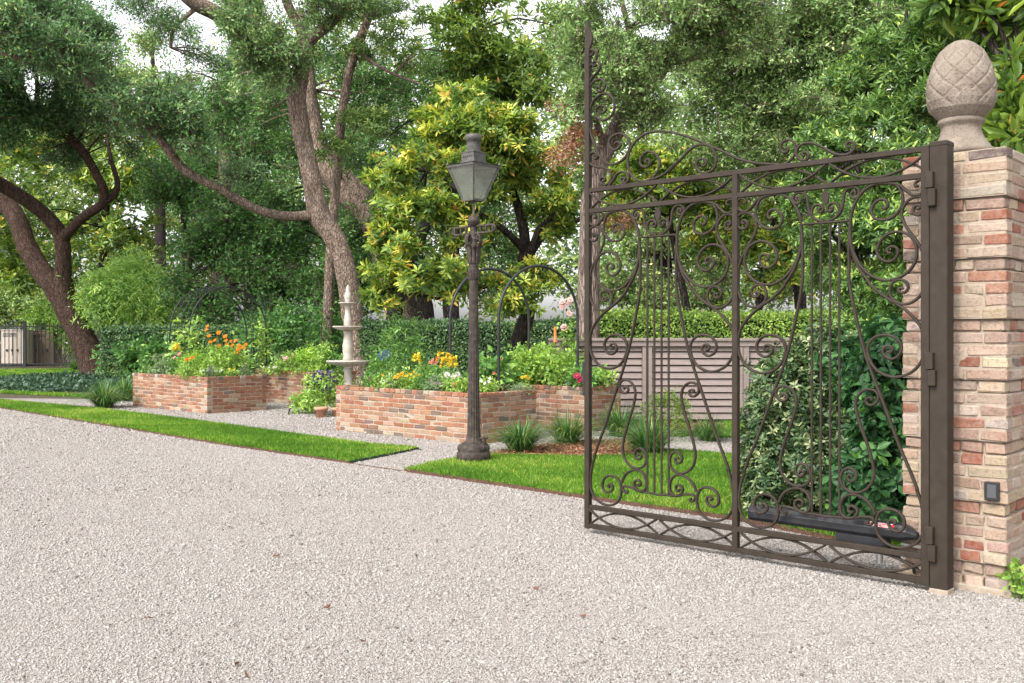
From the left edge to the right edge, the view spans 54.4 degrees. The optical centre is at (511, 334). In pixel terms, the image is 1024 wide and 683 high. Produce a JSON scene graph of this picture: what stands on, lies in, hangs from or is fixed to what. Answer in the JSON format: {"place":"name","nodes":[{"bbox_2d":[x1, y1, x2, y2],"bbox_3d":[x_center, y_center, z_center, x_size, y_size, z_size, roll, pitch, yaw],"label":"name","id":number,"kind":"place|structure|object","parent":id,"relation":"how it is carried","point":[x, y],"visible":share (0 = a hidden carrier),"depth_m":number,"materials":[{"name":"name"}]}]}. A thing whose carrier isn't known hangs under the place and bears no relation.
{"place":"outdoors","nodes":[
{"label":"outdoors","id":0,"kind":"place"},
{"bbox_2d":[0,368,78,376],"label":"grass","id":1,"kind":"structure","parent":0,"point":[6,372],"depth_m":36.18,"materials":[{"name":"green plant"}]},
{"bbox_2d":[0,344,271,398],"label":"woodland floor","id":2,"kind":"structure","parent":0,"point":[2,395],"depth_m":23.88,"materials":[{"name":"green plant"}]},
{"bbox_2d":[1,330,32,365],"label":"utility cabinet","id":3,"kind":"object","parent":2,"relation":"on","point":[12,346],"visible":0.67,"depth_m":43.50,"materials":[{"name":"beige metal"}]},
{"bbox_2d":[0,321,73,366],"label":"iron fence","id":4,"kind":"object","parent":2,"relation":"on","point":[24,326],"visible":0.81,"depth_m":41.99,"materials":[{"name":"black metal"}]},
{"bbox_2d":[0,279,86,340],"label":"shrub","id":5,"kind":"object","parent":2,"relation":"on","point":[8,309],"visible":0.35,"depth_m":46.04,"materials":[{"name":"green plant"}]},
{"bbox_2d":[34,330,63,365],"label":"utility cabinet","id":6,"kind":"object","parent":2,"relation":"on","point":[43,348],"visible":0.52,"depth_m":44.50,"materials":[{"name":"grey metal"}]},
{"bbox_2d":[13,301,92,365],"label":"shrub","id":7,"kind":"object","parent":2,"relation":"on","point":[34,318],"visible":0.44,"depth_m":44.40,"materials":[{"name":"green plant"}]},
{"bbox_2d":[0,369,132,391],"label":"ground cover","id":8,"kind":"object","parent":2,"relation":"on","point":[70,381],"visible":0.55,"depth_m":25.98,"materials":[{"name":"green plant"}]},
{"bbox_2d":[0,0,161,374],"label":"leaning oak","id":9,"kind":"object","parent":2,"relation":"on","point":[56,116],"visible":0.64,"depth_m":29.77,"materials":[{"name":"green plant"}]},
{"bbox_2d":[0,128,190,343],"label":"magnolia","id":10,"kind":"object","parent":2,"relation":"on","point":[104,241],"visible":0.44,"depth_m":39.49,"materials":[{"name":"green plant"}]},
{"bbox_2d":[22,21,211,321],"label":"oak","id":11,"kind":"object","parent":2,"relation":"on","point":[160,232],"visible":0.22,"depth_m":49.79,"materials":[{"name":"green plant"}]},
{"bbox_2d":[56,243,198,337],"bbox_3d":[-11.989,-0.779,31.906,4.547,4.372,3.580,0,0,0],"label":"bamboo bush","id":12,"kind":"object","parent":2,"relation":"on","point":[139,286],"visible":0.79,"depth_m":31.43,"materials":[{"name":"green plant"}]},
{"bbox_2d":[89,331,183,378],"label":"shrub","id":13,"kind":"object","parent":2,"relation":"on","point":[144,353],"visible":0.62,"depth_m":27.48,"materials":[{"name":"green plant"}]},
{"bbox_2d":[96,322,265,378],"bbox_3d":[-9.391,0.551,28.504,4.716,1.843,1.400,0,0,0],"label":"clipped hedge","id":14,"kind":"object","parent":2,"relation":"on","point":[115,333],"visible":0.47,"depth_m":28.00,"materials":[{"name":"green plant"}]},
{"bbox_2d":[102,0,288,323],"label":"hanging limb tree","id":15,"kind":"object","parent":2,"relation":"on","point":[160,20],"visible":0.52,"depth_m":31.13,"materials":[{"name":"green wood"}]},
{"bbox_2d":[0,0,419,384],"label":"tall oak","id":16,"kind":"object","parent":2,"relation":"on","point":[258,48],"visible":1,"depth_m":21.26,"materials":[{"name":"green plant"}]},
{"bbox_2d":[119,146,384,336],"bbox_3d":[-7.939,-2.352,31.049,10.306,7.703,4.489,0,0,13],"label":"dark evergreen","id":17,"kind":"object","parent":2,"relation":"on","point":[263,256],"visible":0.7,"depth_m":30.33,"materials":[{"name":"green plant"}]},
{"bbox_2d":[149,52,408,311],"bbox_3d":[-7.821,-4.340,34.803,9.137,11.680,5.693,0,0,0],"label":"dark evergreen","id":18,"kind":"object","parent":2,"relation":"on","point":[268,162],"visible":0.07,"depth_m":34.60,"materials":[{"name":"green plant"}]},
{"bbox_2d":[222,296,343,369],"bbox_3d":[-5.533,0.206,25.525,4.243,2.407,2.372,0,0,26],"label":"shrub","id":19,"kind":"object","parent":2,"relation":"on","point":[284,339],"visible":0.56,"depth_m":25.11,"materials":[{"name":"green plant"}]},
{"bbox_2d":[192,9,421,328],"bbox_3d":[-5.862,-3.648,27.464,7.159,10.305,5.889,0,0,0],"label":"leaning trunk tree","id":20,"kind":"object","parent":2,"relation":"on","point":[353,189],"visible":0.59,"depth_m":27.36,"materials":[{"name":"green plant"}]},
{"bbox_2d":[314,0,450,369],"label":"slender tree","id":21,"kind":"object","parent":2,"relation":"on","point":[355,50],"visible":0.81,"depth_m":24.18,"materials":[{"name":"green plant"}]},
{"bbox_2d":[338,0,576,328],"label":"magnolia tree","id":22,"kind":"object","parent":2,"relation":"on","point":[508,68],"visible":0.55,"depth_m":25.42,"materials":[{"name":"green plant"}]},
{"bbox_2d":[356,316,575,379],"bbox_3d":[-0.940,0.492,23.273,5.517,1.924,1.385,0,0,0],"label":"clipped hedge","id":23,"kind":"object","parent":2,"relation":"on","point":[438,338],"visible":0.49,"depth_m":22.78,"materials":[{"name":"green plant"}]},
{"bbox_2d":[354,74,582,363],"bbox_3d":[-0.576,-1.593,17.863,4.581,6.188,2.260,0,0,-16],"label":"magnolia tree","id":24,"kind":"object","parent":2,"relation":"on","point":[506,131],"visible":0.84,"depth_m":17.42,"materials":[{"name":"green plant"}]},
{"bbox_2d":[0,8,939,329],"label":"wood","id":25,"kind":"object","parent":2,"relation":"on","point":[60,200],"visible":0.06,"depth_m":55.55,"materials":[{"name":"green plant"}]},
{"bbox_2d":[538,0,797,337],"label":"pale bark oak","id":26,"kind":"object","parent":2,"relation":"on","point":[631,59],"visible":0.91,"depth_m":15.41,"materials":[{"name":"green plant"}]},
{"bbox_2d":[548,338,802,422],"bbox_3d":[2.904,0.729,15.590,4.670,1.342,0.200,0,0,0],"label":"louvred fence","id":27,"kind":"object","parent":2,"relation":"on","point":[717,388],"visible":0.33,"depth_m":15.59,"materials":[{"name":"wood"}]},
{"bbox_2d":[603,139,807,319],"bbox_3d":[3.982,-1.181,19.355,4.479,5.362,2.353,0,0,0],"label":"young magnolia","id":28,"kind":"object","parent":2,"relation":"on","point":[693,245],"visible":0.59,"depth_m":19.18,"materials":[{"name":"green plant"}]},
{"bbox_2d":[573,123,855,319],"bbox_3d":[5.253,-2.080,24.982,7.530,7.160,4.561,0,0,0],"label":"shade tree","id":29,"kind":"object","parent":2,"relation":"on","point":[715,273],"visible":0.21,"depth_m":24.12,"materials":[{"name":"green plant"}]},
{"bbox_2d":[575,305,887,337],"bbox_3d":[4.455,0.454,17.855,6.651,1.978,1.510,0,0,0],"label":"clipped hedge","id":30,"kind":"object","parent":2,"relation":"on","point":[715,325],"visible":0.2,"depth_m":17.32,"materials":[{"name":"green plant"}]},
{"bbox_2d":[659,0,915,319],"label":"spreading oak","id":31,"kind":"object","parent":2,"relation":"on","point":[778,97],"visible":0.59,"depth_m":17.92,"materials":[{"name":"green plant"}]},
{"bbox_2d":[0,0,931,335],"label":"sky","id":32,"kind":"structure","parent":0,"point":[208,24],"materials":[{"name":"white"}]},
{"bbox_2d":[0,342,1023,682],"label":"ground","id":33,"kind":"structure","parent":0,"point":[510,584],"depth_m":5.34,"materials":[{"name":"grey gravel"}]},
{"bbox_2d":[60,378,142,407],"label":"grass clump","id":34,"kind":"object","parent":33,"relation":"on","point":[104,398],"visible":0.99,"depth_m":18.78,"materials":[{"name":"green plant"}]},
{"bbox_2d":[103,373,132,400],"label":"grass clump","id":35,"kind":"object","parent":33,"relation":"on","point":[128,387],"visible":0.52,"depth_m":20.77,"materials":[{"name":"green plant"}]},
{"bbox_2d":[0,407,348,463],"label":"metal edging","id":36,"kind":"object","parent":33,"relation":"on","point":[287,453],"visible":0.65,"depth_m":12.91,"materials":[{"name":"metal"}]},
{"bbox_2d":[132,373,266,413],"bbox_3d":[-5.954,1.073,18.877,2.766,0.661,1.250,0,0,43],"label":"brick planter","id":37,"kind":"object","parent":33,"relation":"on","point":[218,394],"visible":0.96,"depth_m":18.10,"materials":[{"name":"brick"}]},
{"bbox_2d":[144,358,174,374],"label":"bedding plant","id":38,"kind":"object","parent":37,"relation":"on","point":[158,367],"visible":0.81,"depth_m":18.91,"materials":[{"name":"green plant"}]},
{"bbox_2d":[166,343,185,374],"bbox_3d":[-6.347,0.498,18.880,0.506,0.682,0.441,0,0,0],"label":"snapdragon","id":39,"kind":"object","parent":37,"relation":"on","point":[173,363],"visible":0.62,"depth_m":18.80,"materials":[{"name":"green plant"}]},
{"bbox_2d":[162,315,208,367],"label":"tomato plant","id":40,"kind":"object","parent":37,"relation":"on","point":[192,340],"visible":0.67,"depth_m":19.19,"materials":[{"name":"green plant"}]},
{"bbox_2d":[174,353,202,379],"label":"zinnia plant","id":41,"kind":"object","parent":37,"relation":"on","point":[188,370],"visible":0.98,"depth_m":17.89,"materials":[{"name":"green plant"}]},
{"bbox_2d":[177,347,211,374],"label":"dill plant","id":42,"kind":"object","parent":37,"relation":"on","point":[195,358],"visible":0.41,"depth_m":18.32,"materials":[{"name":"green plant"}]},
{"bbox_2d":[192,325,255,375],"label":"cosmos plant","id":43,"kind":"object","parent":37,"relation":"on","point":[221,355],"visible":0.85,"depth_m":18.30,"materials":[{"name":"green plant"}]},
{"bbox_2d":[169,286,266,366],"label":"garden arch","id":44,"kind":"structure","parent":33,"relation":"on","point":[217,288],"depth_m":20.05,"materials":[{"name":"black metal"}]},
{"bbox_2d":[247,299,274,372],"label":"climbing vine","id":45,"kind":"object","parent":44,"relation":"attached to","point":[260,343],"visible":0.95,"depth_m":20.49,"materials":[{"name":"green plant"}]},
{"bbox_2d":[234,368,356,404],"bbox_3d":[-4.590,1.072,20.961,2.728,0.658,1.189,0,0,43],"label":"brick planter","id":46,"kind":"object","parent":33,"relation":"on","point":[281,389],"visible":0.31,"depth_m":20.23,"materials":[{"name":"brick"}]},
{"bbox_2d":[257,364,287,376],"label":"bedding plant","id":47,"kind":"object","parent":46,"relation":"in","point":[269,372],"visible":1,"depth_m":20.01,"materials":[{"name":"green plant"}]},
{"bbox_2d":[270,349,309,374],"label":"herb plant","id":48,"kind":"object","parent":46,"relation":"in","point":[287,359],"visible":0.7,"depth_m":20.18,"materials":[{"name":"green plant"}]},
{"bbox_2d":[284,363,311,375],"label":"bedding plant","id":49,"kind":"object","parent":46,"relation":"on","point":[306,369],"visible":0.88,"depth_m":19.78,"materials":[{"name":"green plant"}]},
{"bbox_2d":[290,341,330,371],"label":"herb plant","id":50,"kind":"object","parent":46,"relation":"in","point":[304,355],"visible":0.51,"depth_m":20.23,"materials":[{"name":"green plant"}]},
{"bbox_2d":[303,339,338,371],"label":"herb plant","id":51,"kind":"object","parent":46,"relation":"in","point":[319,356],"visible":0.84,"depth_m":20.01,"materials":[{"name":"green plant"}]},
{"bbox_2d":[318,351,343,376],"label":"herb plant","id":52,"kind":"object","parent":46,"relation":"in","point":[335,356],"visible":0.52,"depth_m":20.00,"materials":[{"name":"green plant"}]},
{"bbox_2d":[287,389,318,413],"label":"leafy plant","id":53,"kind":"object","parent":33,"relation":"on","point":[296,409],"visible":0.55,"depth_m":17.53,"materials":[{"name":"green plant"}]},
{"bbox_2d":[296,363,344,412],"bbox_3d":[-3.252,0.936,17.194,0.922,0.932,1.024,0,0,0],"label":"purple salvia","id":54,"kind":"object","parent":33,"relation":"on","point":[325,385],"visible":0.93,"depth_m":17.02,"materials":[{"name":"green plant"}]},
{"bbox_2d":[314,407,327,417],"bbox_3d":[-3.213,1.312,16.755,0.236,0.175,0.236,0,0,0],"label":"flower pot","id":55,"kind":"object","parent":33,"relation":"on","point":[320,412],"visible":1,"depth_m":16.68,"materials":[{"name":"ceramic"}]},
{"bbox_2d":[326,285,369,384],"bbox_3d":[-2.833,0.272,17.200,0.746,2.257,0.746,0,0,0],"label":"fountain","id":56,"kind":"object","parent":33,"relation":"on","point":[347,328],"visible":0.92,"depth_m":17.13,"materials":[{"name":"beige stone"}]},
{"bbox_2d":[349,447,418,462],"bbox_3d":[-1.446,1.405,11.421,0.006,0.070,1.447,0,0,26],"label":"metal edging","id":57,"kind":"object","parent":33,"relation":"on","point":[367,458],"visible":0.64,"depth_m":11.33,"materials":[{"name":"metal"}]},
{"bbox_2d":[353,301,442,377],"bbox_3d":[-1.995,0.449,17.631,1.588,2.130,1.578,0,0,0],"label":"tall shrub","id":58,"kind":"object","parent":33,"relation":"on","point":[391,334],"visible":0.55,"depth_m":17.49,"materials":[{"name":"green plant"}]},
{"bbox_2d":[335,384,536,443],"bbox_3d":[-1.122,1.072,14.006,2.918,0.660,1.186,0,0,43],"label":"brick planter","id":59,"kind":"object","parent":33,"relation":"on","point":[436,415],"visible":0.82,"depth_m":13.33,"materials":[{"name":"brick"}]},
{"bbox_2d":[351,369,380,386],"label":"bedding plant","id":60,"kind":"object","parent":59,"relation":"on","point":[365,381],"visible":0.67,"depth_m":14.52,"materials":[{"name":"green plant"}]},
{"bbox_2d":[362,349,399,382],"bbox_3d":[-1.985,0.535,15.123,0.615,0.624,0.599,0,0,0],"label":"blue salvia","id":61,"kind":"object","parent":59,"relation":"on","point":[381,368],"visible":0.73,"depth_m":15.04,"materials":[{"name":"green plant"}]},
{"bbox_2d":[375,371,422,390],"bbox_3d":[-1.581,0.689,13.965,0.714,0.384,0.569,0,0,0],"label":"marigold","id":62,"kind":"object","parent":59,"relation":"on","point":[390,380],"visible":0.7,"depth_m":13.82,"materials":[{"name":"orange plant"}]},
{"bbox_2d":[395,373,421,389],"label":"bedding plant","id":63,"kind":"object","parent":59,"relation":"on","point":[408,386],"visible":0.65,"depth_m":13.78,"materials":[{"name":"green plant"}]},
{"bbox_2d":[400,352,446,389],"bbox_3d":[-1.265,0.556,14.075,0.687,0.627,0.711,0,0,0],"label":"snapdragon","id":64,"kind":"object","parent":59,"relation":"on","point":[420,360],"visible":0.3,"depth_m":13.96,"materials":[{"name":"green plant"}]},
{"bbox_2d":[409,370,440,389],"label":"bedding plant","id":65,"kind":"object","parent":59,"relation":"on","point":[420,380],"visible":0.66,"depth_m":13.53,"materials":[{"name":"green plant"}]},
{"bbox_2d":[421,374,450,390],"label":"bedding plant","id":66,"kind":"object","parent":59,"relation":"on","point":[431,383],"visible":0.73,"depth_m":13.34,"materials":[{"name":"green plant"}]},
{"bbox_2d":[413,350,460,390],"bbox_3d":[-1.094,0.559,13.886,0.785,0.682,0.784,0,0,0],"label":"snapdragon","id":67,"kind":"object","parent":59,"relation":"on","point":[449,363],"visible":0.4,"depth_m":13.75,"materials":[{"name":"yellow plant"}]},
{"bbox_2d":[431,367,467,389],"bbox_3d":[-0.790,0.634,13.522,0.591,0.448,0.634,0,0,-31],"label":"yarrow","id":68,"kind":"object","parent":59,"relation":"on","point":[446,373],"visible":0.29,"depth_m":13.37,"materials":[{"name":"green plant"}]},
{"bbox_2d":[436,373,465,391],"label":"bedding plant","id":69,"kind":"object","parent":59,"relation":"on","point":[447,382],"visible":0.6,"depth_m":13.18,"materials":[{"name":"green plant"}]},
{"bbox_2d":[448,376,480,392],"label":"bedding plant","id":70,"kind":"object","parent":59,"relation":"on","point":[464,389],"visible":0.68,"depth_m":12.99,"materials":[{"name":"green plant"}]},
{"bbox_2d":[479,374,503,392],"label":"bedding plant","id":71,"kind":"object","parent":59,"relation":"on","point":[485,387],"visible":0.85,"depth_m":13.02,"materials":[{"name":"green plant"}]},
{"bbox_2d":[463,344,522,392],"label":"leafy plant","id":72,"kind":"object","parent":59,"relation":"on","point":[490,369],"visible":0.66,"depth_m":13.76,"materials":[{"name":"green plant"}]},
{"bbox_2d":[449,264,578,391],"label":"garden arch","id":73,"kind":"structure","parent":59,"relation":"on","point":[526,303],"depth_m":14.22,"materials":[{"name":"black metal"}]},
{"bbox_2d":[467,381,620,430],"bbox_3d":[0.335,1.072,15.366,2.726,0.659,0.880,0,0,43],"label":"brick planter","id":74,"kind":"object","parent":33,"relation":"on","point":[550,399],"visible":0.33,"depth_m":14.47,"materials":[{"name":"brick"}]},
{"bbox_2d":[500,339,573,386],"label":"basil plant","id":75,"kind":"object","parent":74,"relation":"on","point":[535,355],"visible":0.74,"depth_m":14.97,"materials":[{"name":"green plant"}]},
{"bbox_2d":[538,348,583,389],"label":"basil plant","id":76,"kind":"object","parent":74,"relation":"on","point":[559,367],"visible":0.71,"depth_m":14.62,"materials":[{"name":"green plant"}]},
{"bbox_2d":[557,296,583,385],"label":"hollyhock","id":77,"kind":"object","parent":74,"relation":"on","point":[562,303],"visible":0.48,"depth_m":15.24,"materials":[{"name":"green plant"}]},
{"bbox_2d":[563,361,601,388],"bbox_3d":[1.026,0.638,14.329,0.558,0.558,0.638,0,0,19],"label":"dahlia","id":78,"kind":"object","parent":74,"relation":"on","point":[577,375],"visible":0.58,"depth_m":14.26,"materials":[{"name":"green plant"}]},
{"bbox_2d":[592,364,618,390],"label":"herb plant","id":79,"kind":"object","parent":74,"relation":"on","point":[605,375],"visible":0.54,"depth_m":14.50,"materials":[{"name":"green plant"}]},
{"bbox_2d":[490,441,630,455],"bbox_3d":[0.764,1.392,12.152,2.055,0.001,1.965,0,0,0],"label":"mulch bed","id":80,"kind":"object","parent":33,"relation":"on","point":[576,447],"depth_m":12.03,"materials":[{"name":"brown wood"}]},
{"bbox_2d":[481,413,576,452],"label":"grass clump","id":81,"kind":"object","parent":80,"relation":"on","point":[520,439],"visible":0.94,"depth_m":11.72,"materials":[{"name":"green plant"}]},
{"bbox_2d":[532,406,618,443],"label":"grass clump","id":82,"kind":"object","parent":80,"relation":"on","point":[566,428],"visible":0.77,"depth_m":12.55,"materials":[{"name":"green plant"}]},
{"bbox_2d":[579,411,709,453],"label":"grass clump","id":83,"kind":"object","parent":80,"relation":"on","point":[639,436],"visible":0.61,"depth_m":11.45,"materials":[{"name":"green plant"}]},
{"bbox_2d":[490,420,726,455],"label":"mulch chips","id":84,"kind":"object","parent":33,"relation":"on","point":[576,451],"visible":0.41,"depth_m":11.94,"materials":[{"name":"brown plant"}]},
{"bbox_2d":[405,469,834,539],"bbox_3d":[0.778,1.403,8.269,0.234,0.075,5.271,0,0,-43],"label":"metal edging","id":85,"kind":"object","parent":33,"relation":"on","point":[719,516],"visible":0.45,"depth_m":8.10,"materials":[{"name":"metal"}]},
{"bbox_2d":[583,399,674,435],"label":"grass clump","id":86,"kind":"object","parent":33,"relation":"on","point":[615,421],"visible":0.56,"depth_m":13.56,"materials":[{"name":"green plant"}]},
{"bbox_2d":[635,385,697,435],"bbox_3d":[2.132,1.055,13.670,0.828,0.690,0.854,0,0,-44],"label":"boxwood ball","id":87,"kind":"object","parent":33,"relation":"on","point":[679,411],"visible":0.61,"depth_m":13.60,"materials":[{"name":"green plant"}]},
{"bbox_2d":[676,412,731,440],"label":"grass clump","id":88,"kind":"object","parent":33,"relation":"on","point":[706,430],"visible":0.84,"depth_m":12.98,"materials":[{"name":"green plant"}]},
{"bbox_2d":[925,140,953,595],"bbox_3d":[2.315,0.199,5.390,0.111,2.482,0.137,0,0,43],"label":"steel gate post","id":89,"kind":"object","parent":33,"relation":"on","point":[939,187],"visible":0.94,"depth_m":5.36,"materials":[{"name":"brown metal"}]},
{"bbox_2d":[582,19,936,585],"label":"wrought iron gate","id":90,"kind":"structure","parent":89,"relation":"attached to","point":[927,555],"depth_m":6.18,"materials":[{"name":"brown metal"}]},
{"bbox_2d":[748,504,920,573],"bbox_3d":[1.914,1.212,5.890,1.115,0.284,0.123,0,0,42],"label":"gate opener","id":91,"kind":"object","parent":90,"relation":"attached to","point":[858,530],"visible":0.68,"depth_m":5.79,"materials":[{"name":"black plastic"}]},
{"bbox_2d":[896,146,1023,597],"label":"brick pillar","id":92,"kind":"structure","parent":33,"relation":"on","point":[988,323],"depth_m":5.44,"materials":[{"name":"beige brick"}]},
{"bbox_2d":[926,40,996,151],"bbox_3d":[2.566,-1.350,5.690,0.376,0.660,0.373,0,0,0],"label":"pinecone finial","id":93,"kind":"object","parent":92,"relation":"on","point":[961,91],"visible":0.99,"depth_m":5.57,"materials":[{"name":"stone"}]},
{"bbox_2d":[984,481,999,501],"bbox_3d":[2.581,0.844,5.354,0.072,0.100,0.040,0,0,43],"label":"keypad","id":94,"kind":"object","parent":92,"relation":"attached to","point":[991,491],"visible":1,"depth_m":5.34,"materials":[{"name":"black plastic"}]},
{"bbox_2d":[904,0,1023,153],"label":"loquat tree","id":95,"kind":"object","parent":33,"relation":"on","point":[1003,21],"visible":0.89,"depth_m":8.29,"materials":[{"name":"green plant"}]},
{"bbox_2d":[994,557,1023,600],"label":"leafy plant","id":96,"kind":"object","parent":33,"relation":"on","point":[1016,581],"visible":0.95,"depth_m":5.27,"materials":[{"name":"green plant"}]},
{"bbox_2d":[403,447,901,549],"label":"grass","id":97,"kind":"structure","parent":0,"point":[561,472],"depth_m":9.70,"materials":[{"name":"green plant"}]},
{"label":"lawn","id":98,"kind":"structure","parent":0,"visible":0},
{"bbox_2d":[445,133,500,461],"bbox_3d":[-0.418,-0.386,10.839,0.668,3.571,0.438,0,0,43],"label":"street lamp","id":99,"kind":"object","parent":98,"relation":"on","point":[473,445],"visible":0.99,"depth_m":10.79,"materials":[{"name":"metal"}]},
{"bbox_2d":[731,318,862,512],"bbox_3d":[2.265,0.630,7.794,1.062,1.608,1.718,0,0,18],"label":"variegated shrub","id":100,"kind":"object","parent":98,"relation":"on","point":[762,475],"visible":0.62,"depth_m":7.58,"materials":[{"name":"green plant"}]},
{"bbox_2d":[803,311,909,541],"bbox_3d":[2.541,0.636,7.105,0.818,1.592,1.749,0,0,6],"label":"glossy shrub","id":101,"kind":"object","parent":98,"relation":"on","point":[885,490],"visible":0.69,"depth_m":6.57,"materials":[{"name":"green plant"}]},
{"bbox_2d":[828,314,906,336],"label":"glossy shrub","id":102,"kind":"object","parent":98,"relation":"on","point":[850,325],"visible":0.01,"depth_m":8.54,"materials":[{"name":"green plant"}]},
{"bbox_2d":[771,0,1014,327],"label":"bay laurel","id":103,"kind":"object","parent":98,"relation":"on","point":[901,55],"visible":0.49,"depth_m":9.22,"materials":[{"name":"green plant"}]},
{"label":"lawn","id":104,"kind":"structure","parent":0,"visible":0},
{"bbox_2d":[0,398,417,462],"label":"grass","id":105,"kind":"structure","parent":104,"relation":"on","point":[222,432],"depth_m":13.75,"materials":[{"name":"green plant"}]},
{"label":"lawn","id":106,"kind":"structure","parent":0,"visible":0},
{"bbox_2d":[674,419,744,437],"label":"grass","id":107,"kind":"structure","parent":106,"relation":"on","point":[729,423],"depth_m":13.79,"materials":[{"name":"green plant"}]},
{"label":"lawn","id":108,"kind":"structure","parent":0,"visible":0},
{"bbox_2d":[0,389,90,397],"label":"grass","id":109,"kind":"structure","parent":108,"relation":"on","point":[25,392],"depth_m":22.90,"materials":[{"name":"green plant"}]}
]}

